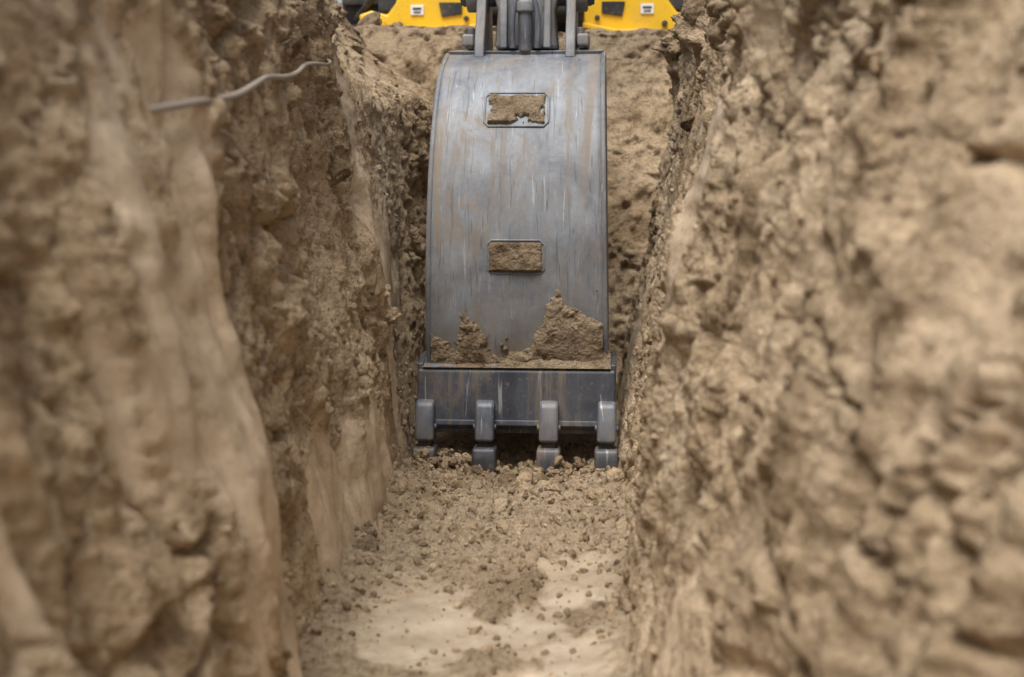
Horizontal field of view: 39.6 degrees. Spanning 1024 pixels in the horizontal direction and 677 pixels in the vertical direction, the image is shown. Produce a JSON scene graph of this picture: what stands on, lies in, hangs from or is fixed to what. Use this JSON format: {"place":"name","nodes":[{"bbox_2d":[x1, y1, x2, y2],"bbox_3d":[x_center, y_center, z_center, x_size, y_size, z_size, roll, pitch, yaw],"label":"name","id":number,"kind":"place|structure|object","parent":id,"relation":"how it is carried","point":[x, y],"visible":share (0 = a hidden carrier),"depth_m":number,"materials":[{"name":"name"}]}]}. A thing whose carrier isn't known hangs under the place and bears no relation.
{"place":"outdoors","nodes":[
{"label":"outdoors","id":0,"kind":"place"},
{"bbox_2d":[299,401,634,676],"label":"trench floor","id":1,"kind":"structure","parent":0,"point":[393,652],"depth_m":2.24,"materials":[{"name":"soil"}]},
{"bbox_2d":[412,0,618,475],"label":"excavator bucket","id":2,"kind":"object","parent":1,"relation":"on","point":[517,304],"visible":1,"depth_m":3.23,"materials":[{"name":"metal"}]},
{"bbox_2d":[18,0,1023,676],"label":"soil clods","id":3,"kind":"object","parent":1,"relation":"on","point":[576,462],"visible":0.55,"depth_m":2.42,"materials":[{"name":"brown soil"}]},
{"bbox_2d":[283,0,908,582],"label":"soil clods","id":4,"kind":"object","parent":1,"relation":"on","point":[863,50],"visible":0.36,"depth_m":2.71,"materials":[{"name":"brown soil"}]},
{"bbox_2d":[354,24,673,385],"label":"trench end slope","id":5,"kind":"structure","parent":0,"point":[640,107],"depth_m":4.10,"materials":[{"name":"soil"}]},
{"bbox_2d":[616,0,1023,676],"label":"trench wall","id":6,"kind":"structure","parent":0,"point":[904,548],"depth_m":1.32,"materials":[{"name":"soil"}]},
{"bbox_3d":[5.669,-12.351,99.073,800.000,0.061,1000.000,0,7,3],"label":"ground","id":7,"kind":"structure","parent":0,"visible":0},
{"bbox_2d":[0,0,433,676],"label":"trench wall","id":8,"kind":"structure","parent":7,"relation":"on","point":[138,320],"depth_m":1.52,"materials":[{"name":"soil"}]},
{"bbox_2d":[149,59,331,113],"bbox_3d":[-0.371,-0.394,2.158,0.069,0.169,1.374,0,7,1],"label":"tree root","id":9,"kind":"object","parent":8,"relation":"attached to","point":[189,103],"visible":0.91,"depth_m":1.78,"materials":[{"name":"beige plant"}]},
{"bbox_2d":[219,129,267,180],"bbox_3d":[-0.370,-0.228,1.936,0.043,0.128,0.452,0,7,1],"label":"tree root","id":10,"kind":"object","parent":8,"relation":"attached to","point":[230,137],"visible":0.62,"depth_m":1.90,"materials":[{"name":"brown plant"}]},
{"bbox_2d":[280,38,291,45],"bbox_3d":[-0.383,-0.492,2.368,0.047,0.073,0.272,0,7,3],"label":"tree root","id":11,"kind":"object","parent":8,"relation":"attached to","point":[286,41],"visible":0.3,"depth_m":2.31,"materials":[{"name":"brown plant"}]},
{"bbox_2d":[343,5,378,23],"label":"track","id":12,"kind":"structure","parent":7,"relation":"on","point":[352,11],"depth_m":5.17,"materials":[{"name":"black rubber"}]},
{"bbox_2d":[342,0,377,5],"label":"tread","id":13,"kind":"object","parent":12,"relation":"attached to","point":[353,2],"visible":0.45,"depth_m":5.13,"materials":[{"name":"black rubber"}]},
{"bbox_2d":[378,0,683,17],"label":"cross member","id":14,"kind":"object","parent":12,"relation":"attached to","point":[385,6],"visible":0.16,"depth_m":5.01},
{"bbox_3d":[0.137,-1.351,6.084,0.800,0.200,1.000,0,7,3],"label":"undercarriage frame","id":15,"kind":"object","parent":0,"visible":0},
{"bbox_2d":[360,0,475,26],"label":"front bracket","id":16,"kind":"object","parent":15,"relation":"attached to","point":[400,11],"visible":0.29,"depth_m":4.91,"materials":[{"name":"yellow metal"}]},
{"bbox_2d":[354,0,375,21],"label":"hose","id":17,"kind":"object","parent":16,"relation":"attached to","point":[366,6],"visible":0.86,"depth_m":4.99,"materials":[{"name":"black rubber"}]},
{"bbox_2d":[411,5,423,14],"bbox_3d":[-0.327,-1.132,4.903,0.045,0.034,0.004,0,7,3],"label":"decal","id":18,"kind":"object","parent":16,"relation":"attached to","point":[417,6],"visible":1,"depth_m":4.90,"materials":[{"name":"white plastic"}]},
{"bbox_2d":[439,2,461,16],"bbox_3d":[-0.212,-1.131,4.895,0.080,0.050,0.008,0,7,3],"label":"bracket recess","id":19,"kind":"object","parent":16,"relation":"attached to","point":[450,9],"visible":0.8,"depth_m":4.89,"materials":[{"name":"black metal"}]},
{"bbox_2d":[493,17,583,32],"bbox_3d":[0.100,-1.253,5.442,0.500,0.140,0.700,0,7,3],"label":"cross link","id":20,"kind":"object","parent":15,"relation":"attached to","point":[561,23],"depth_m":5.21,"materials":[{"name":"paint"}]},
{"bbox_2d":[584,0,677,29],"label":"front bracket","id":21,"kind":"object","parent":15,"relation":"attached to","point":[632,17],"visible":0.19,"depth_m":4.87,"materials":[{"name":"yellow metal"}]},
{"bbox_2d":[578,12,586,29],"bbox_3d":[0.243,-1.177,4.904,0.034,0.284,0.273,2,7,12],"label":"hose","id":22,"kind":"object","parent":21,"relation":"attached to","point":[580,19],"visible":0.3,"depth_m":4.83,"materials":[{"name":"black rubber"}]},
{"bbox_2d":[583,22,637,30],"bbox_3d":[0.354,-1.057,4.859,0.225,0.043,0.045,0,7,3],"label":"bracket flange","id":23,"kind":"object","parent":21,"relation":"attached to","point":[588,26],"visible":0.34,"depth_m":4.84,"materials":[{"name":"yellow paint"}]},
{"bbox_2d":[602,1,624,15],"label":"bracket recess","id":24,"kind":"object","parent":21,"relation":"attached to","point":[613,8],"visible":1,"depth_m":4.86,"materials":[{"name":"black metal"}]},
{"bbox_2d":[641,3,653,13],"bbox_3d":[0.462,-1.127,4.858,0.045,0.034,0.004,0,7,3],"label":"decal","id":25,"kind":"object","parent":21,"relation":"attached to","point":[647,12],"visible":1,"depth_m":4.86,"materials":[{"name":"white plastic"}]},
{"bbox_2d":[662,20,667,26],"bbox_3d":[0.522,-1.076,4.858,0.019,0.021,0.017,0,7,3],"label":"bolt","id":26,"kind":"object","parent":21,"relation":"attached to","point":[664,23],"visible":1,"depth_m":4.85,"materials":[{"name":"paint"}]}
]}

